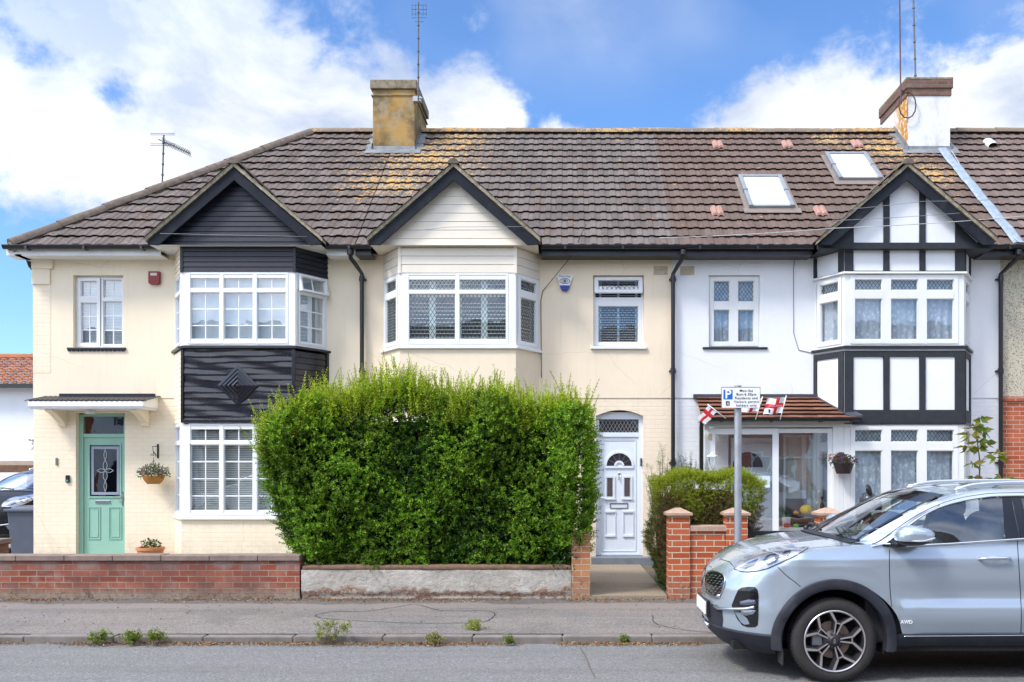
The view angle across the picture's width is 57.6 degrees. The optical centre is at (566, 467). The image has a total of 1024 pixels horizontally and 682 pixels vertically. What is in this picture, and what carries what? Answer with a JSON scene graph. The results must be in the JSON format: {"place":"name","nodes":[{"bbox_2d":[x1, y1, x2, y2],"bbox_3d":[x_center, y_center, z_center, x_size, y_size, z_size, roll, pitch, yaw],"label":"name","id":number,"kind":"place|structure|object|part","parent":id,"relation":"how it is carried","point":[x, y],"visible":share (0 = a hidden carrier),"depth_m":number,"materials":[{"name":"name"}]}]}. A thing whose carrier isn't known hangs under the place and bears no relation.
{"place":"outdoors","nodes":[
{"label":"outdoors","id":0,"kind":"place"},
{"bbox_2d":[0,353,33,488],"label":"distant white house","id":1,"kind":"structure","parent":0,"point":[16,422],"depth_m":30.00,"materials":[{"name":"paint"}]},
{"bbox_2d":[0,467,33,543],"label":"parked car","id":2,"kind":"object","parent":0,"point":[11,495],"visible":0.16,"depth_m":17.75,"materials":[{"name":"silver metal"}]},
{"bbox_2d":[0,461,33,485],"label":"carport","id":3,"kind":"object","parent":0,"point":[13,466],"visible":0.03,"depth_m":21.00,"materials":[{"name":"beige wood"}]},
{"bbox_2d":[3,505,33,553],"bbox_3d":[-9.420,1.153,16.415,0.650,0.975,0.730,0,0,0],"label":"wheelie bin","id":4,"kind":"object","parent":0,"point":[21,524],"visible":0.46,"depth_m":16.12,"materials":[{"name":"grey plastic"}]},
{"bbox_2d":[0,634,651,635],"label":"ground","id":5,"kind":"structure","parent":0,"point":[206,634],"depth_m":10.13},
{"bbox_2d":[1,80,428,559],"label":"end of terrace house","id":6,"kind":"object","parent":5,"relation":"on","point":[195,350],"visible":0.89,"depth_m":15.75,"materials":[{"name":"beige paint"}]},
{"bbox_2d":[65,475,69,482],"bbox_3d":[-8.461,0.190,15.742,0.064,0.130,0.036,0,0,0],"label":"video doorbell","id":7,"kind":"object","parent":6,"relation":"attached to","point":[67,478],"visible":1,"depth_m":15.73,"materials":[{"name":"black plastic"}]},
{"bbox_2d":[76,276,122,346],"bbox_3d":[-7.945,-2.655,15.887,0.850,1.238,0.123,0,0,0],"label":"window","id":8,"kind":"structure","parent":6,"relation":"in","point":[100,295],"depth_m":15.86,"materials":[{"name":"plastic"}]},
{"bbox_2d":[84,438,123,553],"bbox_3d":[-7.910,0.505,15.862,0.679,2.029,0.094,0,0,0],"label":"front door","id":9,"kind":"structure","parent":6,"relation":"in","point":[103,515],"depth_m":15.88,"materials":[{"name":"green paint"}]},
{"bbox_2d":[137,444,170,483],"bbox_3d":[-6.886,-0.065,15.521,0.563,0.675,0.478,0,0,0],"label":"hanging basket","id":10,"kind":"object","parent":6,"relation":"attached to","point":[156,477],"visible":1,"depth_m":15.43,"materials":[{"name":"wicker"}]},
{"bbox_2d":[148,271,160,284],"bbox_3d":[-6.973,-3.211,15.709,0.190,0.220,0.073,0,0,0],"label":"burglar alarm","id":11,"kind":"object","parent":6,"relation":"attached to","point":[154,277],"visible":1,"depth_m":15.68,"materials":[{"name":"red plastic"}]},
{"bbox_2d":[150,133,190,181],"bbox_3d":[-7.357,-5.605,17.500,1.282,1.591,0.273,0,0,34],"label":"television aerial","id":12,"kind":"object","parent":6,"relation":"attached to","point":[170,145],"visible":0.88,"depth_m":17.73,"materials":[{"name":"metal"}]},
{"bbox_2d":[175,273,181,347],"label":"window","id":13,"kind":"structure","parent":6,"relation":"in","point":[178,279],"depth_m":15.61,"materials":[{"name":"plastic"}]},
{"bbox_2d":[175,422,181,516],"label":"window","id":14,"kind":"structure","parent":6,"relation":"in","point":[177,426],"depth_m":15.61,"materials":[{"name":"plastic"}]},
{"bbox_2d":[181,422,282,516],"bbox_3d":[-5.360,0.033,15.218,1.860,1.553,0.132,0,0,0],"label":"window","id":15,"kind":"structure","parent":6,"relation":"in","point":[187,463],"depth_m":15.18,"materials":[{"name":"plastic"}]},
{"bbox_2d":[181,272,294,345],"bbox_3d":[-5.360,-2.602,15.209,1.860,1.223,0.114,0,0,0],"label":"window","id":16,"kind":"structure","parent":6,"relation":"in","point":[218,308],"depth_m":15.18,"materials":[{"name":"plastic"}]},
{"bbox_2d":[295,272,328,349],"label":"window","id":17,"kind":"structure","parent":6,"relation":"in","point":[307,296],"depth_m":15.51,"materials":[{"name":"plastic"}]},
{"bbox_2d":[411,2,426,102],"bbox_3d":[-2.922,-8.245,18.461,0.305,1.982,0.158,0,0,0],"label":"television aerial","id":18,"kind":"object","parent":6,"relation":"attached to","point":[417,98],"visible":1,"depth_m":18.41,"materials":[{"name":"metal"}]},
{"bbox_2d":[0,634,726,643],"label":"kerb","id":19,"kind":"structure","parent":5,"relation":"on","point":[395,638],"depth_m":9.44,"materials":[{"name":"concrete"}]},
{"bbox_2d":[354,127,675,564],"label":"cream terraced house","id":20,"kind":"structure","parent":5,"relation":"on","point":[465,287],"depth_m":15.75,"materials":[{"name":"beige paint"}]},
{"bbox_2d":[384,274,398,349],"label":"window","id":21,"kind":"structure","parent":20,"relation":"in","point":[392,296],"depth_m":15.51,"materials":[{"name":"plastic"}]},
{"bbox_2d":[399,273,515,345],"bbox_3d":[-1.778,-2.590,15.239,1.904,1.218,0.173,0,0,0],"label":"window","id":22,"kind":"structure","parent":20,"relation":"in","point":[405,293],"depth_m":15.16,"materials":[{"name":"plastic"}]},
{"bbox_2d":[410,226,540,231],"bbox_3d":[-1.470,-3.848,14.960,2.116,0.090,0.007,0,0,0],"label":"cable","id":23,"kind":"object","parent":20,"relation":"attached to","point":[495,226],"visible":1,"depth_m":14.96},
{"bbox_2d":[516,273,538,349],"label":"window","id":24,"kind":"structure","parent":20,"relation":"in","point":[532,296],"depth_m":15.50,"materials":[{"name":"plastic"}]},
{"bbox_2d":[540,225,585,377],"bbox_3d":[-0.041,-2.777,15.543,0.890,2.493,0.063,0,0,30],"label":"cable","id":25,"kind":"object","parent":20,"relation":"attached to","point":[540,303],"visible":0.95,"depth_m":15.73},
{"bbox_2d":[557,274,572,290],"bbox_3d":[-0.027,-3.134,15.715,0.279,0.277,0.060,0,0,0],"label":"burglar alarm","id":26,"kind":"object","parent":20,"relation":"attached to","point":[564,280],"visible":1,"depth_m":15.69,"materials":[{"name":"white plastic"}]},
{"bbox_2d":[593,276,642,345],"bbox_3d":[0.885,-2.665,15.844,0.860,1.218,0.244,0,0,0],"label":"window","id":27,"kind":"structure","parent":20,"relation":"in","point":[599,302],"depth_m":15.84,"materials":[{"name":"plastic"}]},
{"bbox_2d":[599,437,638,552],"bbox_3d":[0.898,0.467,15.875,0.679,1.986,0.099,0,0,0],"label":"front door","id":28,"kind":"structure","parent":20,"relation":"in","point":[619,502],"depth_m":15.88,"materials":[{"name":"white plastic"}]},
{"bbox_2d":[653,77,1023,535],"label":"white mock tudor house","id":29,"kind":"structure","parent":5,"relation":"on","point":[893,379],"depth_m":15.75,"materials":[{"name":"paint"}]},
{"bbox_2d":[697,404,725,423],"bbox_3d":[2.329,-0.857,14.872,0.471,0.334,0.054,0,0,-2],"label":"hand flag","id":30,"kind":"object","parent":29,"relation":"attached to","point":[706,415],"visible":1,"depth_m":14.87,"materials":[{"name":"fabric"}]},
{"bbox_2d":[707,452,717,470],"bbox_3d":[2.359,-0.088,15.051,0.180,0.350,0.218,0,0,0],"label":"wall lantern","id":31,"kind":"object","parent":29,"relation":"attached to","point":[711,454],"depth_m":15.01,"materials":[{"name":"plastic"}]},
{"bbox_2d":[709,276,758,346],"bbox_3d":[2.850,-2.660,15.868,0.870,1.228,0.148,0,0,0],"label":"window","id":32,"kind":"structure","parent":29,"relation":"in","point":[733,300],"depth_m":15.81,"materials":[{"name":"plastic"}]},
{"bbox_2d":[730,438,771,535],"bbox_3d":[3.210,0.509,15.816,0.820,2.038,0.088,0,0,0],"label":"inner door","id":33,"kind":"structure","parent":29,"relation":"in","point":[756,452],"depth_m":15.79,"materials":[{"name":"white plastic"}]},
{"bbox_2d":[742,396,762,419],"bbox_3d":[2.964,-0.956,14.874,0.377,0.374,0.068,0,0,0],"label":"hand flag","id":34,"kind":"object","parent":29,"relation":"attached to","point":[747,410],"visible":0.38,"depth_m":14.88,"materials":[{"name":"fabric"}]},
{"bbox_2d":[757,476,769,487],"bbox_3d":[3.183,0.235,15.180,0.293,0.199,0.001,0,0,0],"label":"paper notice","id":35,"kind":"object","parent":29,"relation":"attached to","point":[767,478],"visible":0.4,"depth_m":15.18,"materials":[{"name":"white paper"}]},
{"bbox_2d":[734,174,801,212],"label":"roof window","id":36,"kind":"structure","parent":29,"relation":"in","point":[759,193],"depth_m":16.75,"materials":[{"name":"white glass"}]},
{"bbox_2d":[763,396,786,419],"bbox_3d":[3.345,-0.963,14.874,0.374,0.389,0.068,0,0,0],"label":"hand flag","id":37,"kind":"object","parent":29,"relation":"attached to","point":[773,406],"visible":1,"depth_m":14.88,"materials":[{"name":"fabric"}]},
{"bbox_2d":[783,435,803,516],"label":"hall window","id":38,"kind":"structure","parent":29,"relation":"in","point":[793,445],"depth_m":15.88,"materials":[{"name":"glass"}]},
{"bbox_2d":[779,515,813,530],"bbox_3d":[3.882,1.163,15.530,0.681,0.730,0.340,0,0,0],"label":"porch cabinet","id":39,"kind":"object","parent":29,"relation":"on","point":[802,521],"visible":0.27,"depth_m":15.40,"materials":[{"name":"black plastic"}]},
{"bbox_2d":[779,505,790,523],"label":"potted plant","id":40,"kind":"object","parent":39,"relation":"on","point":[786,519],"visible":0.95,"depth_m":15.45,"materials":[{"name":"green plant"}]},
{"bbox_2d":[786,499,806,513],"bbox_3d":[3.876,0.654,15.649,0.351,0.266,0.042,0,0,0],"label":"framed board","id":41,"kind":"object","parent":39,"relation":"on","point":[792,505],"visible":0.61,"depth_m":15.64,"materials":[{"name":"grey"}]},
{"bbox_2d":[800,503,812,514],"bbox_3d":[4.004,0.694,15.500,0.205,0.205,0.216,0,0,0],"label":"pumpkin","id":42,"kind":"object","parent":39,"relation":"on","point":[806,509],"visible":0.98,"depth_m":15.43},
{"bbox_2d":[820,496,823,508],"bbox_3d":[4.248,0.746,15.420,0.080,0.547,0.080,0,0,0],"label":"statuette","id":43,"kind":"object","parent":39,"relation":"on","point":[821,505],"visible":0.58,"depth_m":15.40,"materials":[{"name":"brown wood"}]},
{"bbox_2d":[793,260,810,352],"bbox_3d":[4.015,-2.809,15.740,0.332,1.742,0.011,0,0,0],"label":"cable","id":44,"kind":"object","parent":29,"relation":"attached to","point":[793,308],"visible":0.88,"depth_m":15.74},
{"bbox_2d":[804,435,812,514],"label":"hall window","id":45,"kind":"structure","parent":29,"relation":"in","point":[808,457],"depth_m":15.88,"materials":[{"name":"glass"}]},
{"bbox_2d":[814,427,831,510],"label":"window","id":46,"kind":"structure","parent":29,"relation":"in","point":[820,439],"depth_m":15.66,"materials":[{"name":"plastic"}]},
{"bbox_2d":[815,274,843,349],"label":"window","id":47,"kind":"structure","parent":29,"relation":"in","point":[829,292],"depth_m":15.54,"materials":[{"name":"plastic"}]},
{"bbox_2d":[661,216,1023,237],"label":"cable","id":48,"kind":"object","parent":29,"relation":"attached to","point":[836,228],"visible":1,"depth_m":14.40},
{"bbox_2d":[828,452,858,473],"bbox_3d":[4.472,-0.087,14.976,0.424,0.367,0.420,0,0,-45],"label":"hanging basket","id":49,"kind":"object","parent":29,"relation":"hanging from","point":[842,463],"visible":1,"depth_m":14.90,"materials":[{"name":"brown plastic"}]},
{"bbox_2d":[821,151,883,184],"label":"roof window","id":50,"kind":"structure","parent":29,"relation":"in","point":[846,168],"depth_m":17.67,"materials":[{"name":"white glass"}]},
{"bbox_2d":[832,213,955,220],"bbox_3d":[5.171,-3.934,14.550,2.045,0.155,0.007,0,0,-3],"label":"cable","id":51,"kind":"object","parent":29,"relation":"attached to","point":[892,217],"visible":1,"depth_m":14.54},
{"bbox_2d":[899,0,908,103],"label":"television aerial","id":52,"kind":"object","parent":29,"relation":"attached to","point":[900,50],"visible":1,"depth_m":18.39,"materials":[{"name":"metal"}]},
{"bbox_2d":[844,274,963,345],"bbox_3d":[5.520,-2.580,15.215,1.960,1.178,0.134,0,0,0],"label":"window","id":53,"kind":"structure","parent":29,"relation":"in","point":[880,309],"depth_m":15.16,"materials":[{"name":"plastic"}]},
{"bbox_2d":[844,424,963,516],"bbox_3d":[5.520,0.048,15.215,1.960,1.523,0.134,0,0,0],"label":"window","id":54,"kind":"structure","parent":29,"relation":"in","point":[890,456],"depth_m":15.16,"materials":[{"name":"plastic"}]},
{"bbox_2d":[912,0,916,76],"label":"television aerial","id":55,"kind":"object","parent":29,"relation":"on","point":[914,41],"visible":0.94,"depth_m":18.98,"materials":[{"name":"metal"}]},
{"bbox_2d":[830,198,1023,210],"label":"cable","id":56,"kind":"object","parent":29,"relation":"attached to","point":[926,201],"visible":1,"depth_m":14.60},
{"bbox_2d":[964,274,969,346],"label":"window","id":57,"kind":"structure","parent":29,"relation":"in","point":[966,282],"depth_m":15.55,"materials":[{"name":"plastic"}]},
{"bbox_2d":[964,424,969,516],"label":"window","id":58,"kind":"structure","parent":29,"relation":"in","point":[966,454],"depth_m":15.63,"materials":[{"name":"plastic"}]},
{"bbox_2d":[950,127,1023,478],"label":"pebbledashed terraced house","id":59,"kind":"structure","parent":5,"relation":"on","point":[991,161],"depth_m":16.11,"materials":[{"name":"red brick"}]},
{"bbox_2d":[0,598,713,633],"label":"pavement","id":60,"kind":"structure","parent":0,"point":[563,617],"depth_m":10.52,"materials":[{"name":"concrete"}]},
{"bbox_2d":[0,553,305,598],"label":"garden wall","id":61,"kind":"structure","parent":60,"relation":"on","point":[175,576],"depth_m":11.72,"materials":[{"name":"red brick"}]},
{"bbox_2d":[315,604,495,622],"bbox_3d":[-1.799,1.678,10.709,2.033,0.031,1.136,0,0,13],"label":"pavement repair seam","id":62,"kind":"object","parent":60,"relation":"on","point":[399,606],"visible":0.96,"depth_m":10.62,"materials":[{"name":"grey asphalt"}]},
{"bbox_2d":[301,564,570,598],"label":"garden wall","id":63,"kind":"structure","parent":60,"relation":"on","point":[516,581],"depth_m":11.74,"materials":[{"name":"paint"}]},
{"bbox_2d":[462,618,490,630],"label":"weed","id":64,"kind":"object","parent":60,"relation":"on","point":[475,626],"visible":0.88,"depth_m":9.76,"materials":[{"name":"green plant"}]},
{"bbox_2d":[571,531,589,598],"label":"brick pier","id":65,"kind":"structure","parent":60,"relation":"on","point":[580,581],"depth_m":11.71,"materials":[{"name":"orange brick"}]},
{"bbox_2d":[663,508,692,598],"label":"brick pier","id":66,"kind":"structure","parent":60,"relation":"on","point":[677,553],"depth_m":11.71,"materials":[{"name":"brick"}]},
{"bbox_2d":[690,525,725,597],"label":"garden wall","id":67,"kind":"structure","parent":60,"relation":"on","point":[707,543],"depth_m":11.75,"materials":[{"name":"red brick"}]},
{"bbox_2d":[720,508,750,546],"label":"brick pier","id":68,"kind":"structure","parent":60,"relation":"on","point":[728,518],"depth_m":11.71,"materials":[{"name":"brick"}]},
{"bbox_2d":[721,385,759,542],"bbox_3d":[1.805,0.440,9.650,0.404,2.600,0.096,0,0,0],"label":"parking sign","id":69,"kind":"object","parent":60,"relation":"on","point":[737,398],"visible":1,"depth_m":9.62,"materials":[{"name":"metal"}]},
{"bbox_2d":[811,508,839,523],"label":"brick pier","id":70,"kind":"structure","parent":60,"relation":"on","point":[821,515],"depth_m":11.73,"materials":[{"name":"brick"}]},
{"bbox_2d":[748,522,815,537],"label":"garden gate","id":71,"kind":"structure","parent":70,"relation":"attached to","point":[750,532],"depth_m":11.83,"materials":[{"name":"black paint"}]},
{"bbox_2d":[0,644,1023,681],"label":"road","id":72,"kind":"structure","parent":0,"point":[374,663],"depth_m":8.41,"materials":[{"name":"grey asphalt"}]},
{"bbox_2d":[85,628,113,643],"bbox_3d":[-4.692,1.692,9.325,0.275,0.171,0.172,0,0,-20],"label":"weed","id":73,"kind":"object","parent":72,"relation":"on","point":[102,636],"visible":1,"depth_m":9.31,"materials":[{"name":"green plant"}]},
{"bbox_2d":[118,628,143,644],"bbox_3d":[-4.372,1.695,9.334,0.278,0.163,0.164,0,0,21],"label":"weed","id":74,"kind":"object","parent":72,"relation":"on","point":[131,636],"visible":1,"depth_m":9.32,"materials":[{"name":"green plant"}]},
{"bbox_2d":[145,627,167,643],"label":"weed","id":75,"kind":"object","parent":72,"relation":"on","point":[152,636],"visible":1,"depth_m":9.31,"materials":[{"name":"green plant"}]},
{"bbox_2d":[314,618,351,641],"bbox_3d":[-2.362,1.648,9.349,0.430,0.308,0.269,0,0,0],"label":"weed","id":76,"kind":"object","parent":72,"relation":"on","point":[343,627],"visible":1,"depth_m":9.35,"materials":[{"name":"green plant"}]},
{"bbox_2d":[424,631,446,644],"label":"weed","id":77,"kind":"object","parent":72,"relation":"on","point":[435,637],"visible":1,"depth_m":9.31,"materials":[{"name":"green plant"}]},
{"bbox_2d":[502,632,515,643],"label":"weed","id":78,"kind":"object","parent":72,"relation":"on","point":[508,639],"visible":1,"depth_m":9.31,"materials":[{"name":"green plant"}]},
{"bbox_2d":[619,633,629,643],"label":"weed","id":79,"kind":"object","parent":72,"relation":"on","point":[625,638],"visible":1,"depth_m":9.42,"materials":[{"name":"green plant"}]},
{"bbox_2d":[697,479,1023,681],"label":"parked car","id":80,"kind":"object","parent":72,"relation":"on","point":[844,595],"visible":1,"depth_m":7.71,"materials":[{"name":"silver metal"}]},
{"bbox_3d":[3.213,0.829,7.643,1.084,1.183,0.410,0,0,0],"label":"front door","id":81,"kind":"part","parent":80,"relation":"part of","materials":[{"name":"silver metal"}]},
{"bbox_3d":[4.184,0.827,7.731,0.983,1.186,0.241,0,0,0],"label":"rear door","id":82,"kind":"part","parent":80,"relation":"part of","materials":[{"name":"silver metal"}]},
{"bbox_2d":[0,0,1023,380],"label":"sky","id":83,"kind":"structure","parent":0,"point":[85,85],"materials":[{"name":"blue"}]},
{"bbox_2d":[590,564,666,598],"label":"garden path","id":84,"kind":"structure","parent":0,"point":[621,581],"depth_m":12.95,"materials":[{"name":"concrete"}]},
{"bbox_2d":[641,565,665,593],"bbox_3d":[1.675,1.630,13.855,0.850,0.001,3.810,0,0,0],"label":"front garden","id":85,"kind":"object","parent":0,"point":[649,570],"depth_m":14.44,"materials":[{"name":"beige concrete"}]},
{"bbox_2d":[651,559,665,589],"bbox_3d":[1.344,1.363,12.352,0.416,0.519,0.495,0,0,0],"label":"ground plant","id":86,"kind":"object","parent":85,"relation":"on","point":[662,585],"visible":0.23,"depth_m":12.34,"materials":[{"name":"green plant"}]},
{"bbox_2d":[640,444,682,584],"bbox_3d":[1.351,0.620,12.889,0.642,2.002,0.391,0,0,0],"label":"conifer shrub","id":87,"kind":"object","parent":85,"relation":"on","point":[661,463],"visible":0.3,"depth_m":12.90,"materials":[{"name":"green plant"}]},
{"bbox_2d":[641,464,770,583],"bbox_3d":[1.870,0.780,12.509,1.696,1.664,1.302,0,0,0],"label":"conifer hedge","id":88,"kind":"object","parent":85,"relation":"on","point":[704,506],"visible":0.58,"depth_m":12.05,"materials":[{"name":"green plant"}]},
{"bbox_2d":[672,451,709,489],"bbox_3d":[1.813,0.681,13.588,0.711,1.880,0.438,0,0,-23],"label":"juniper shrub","id":89,"kind":"object","parent":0,"point":[685,464],"visible":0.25,"depth_m":13.59,"materials":[{"name":"green plant"}]},
{"bbox_2d":[859,484,924,528],"bbox_3d":[4.925,0.941,14.000,1.980,1.368,0.768,0,0,0],"label":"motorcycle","id":90,"kind":"object","parent":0,"point":[867,494],"visible":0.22,"depth_m":13.88,"materials":[{"name":"metal"}]},
{"bbox_2d":[954,416,1016,510],"bbox_3d":[5.830,0.450,12.922,0.817,2.342,0.467,0,0,0],"label":"young tree","id":91,"kind":"object","parent":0,"point":[979,428],"visible":0.86,"depth_m":12.92,"materials":[{"name":"green plant"}]},
{"label":"front garden","id":92,"kind":"structure","parent":0,"visible":0},
{"bbox_2d":[0,538,12,553],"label":"brick pier","id":93,"kind":"structure","parent":92,"relation":"on","point":[4,545],"depth_m":14.27,"materials":[{"name":"brick"}]},
{"bbox_2d":[136,537,164,552],"bbox_3d":[-6.814,1.369,15.200,0.440,0.482,0.437,0,0,0],"label":"flower pot","id":94,"kind":"object","parent":92,"relation":"on","point":[150,548],"visible":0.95,"depth_m":15.13,"materials":[{"name":"ceramic"}]},
{"bbox_2d":[239,351,604,571],"bbox_3d":[-1.847,0.012,12.385,4.732,3.221,2.097,0,0,0],"label":"privet hedge","id":95,"kind":"object","parent":92,"relation":"on","point":[458,480],"visible":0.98,"depth_m":11.94,"materials":[{"name":"green plant"}]}
]}

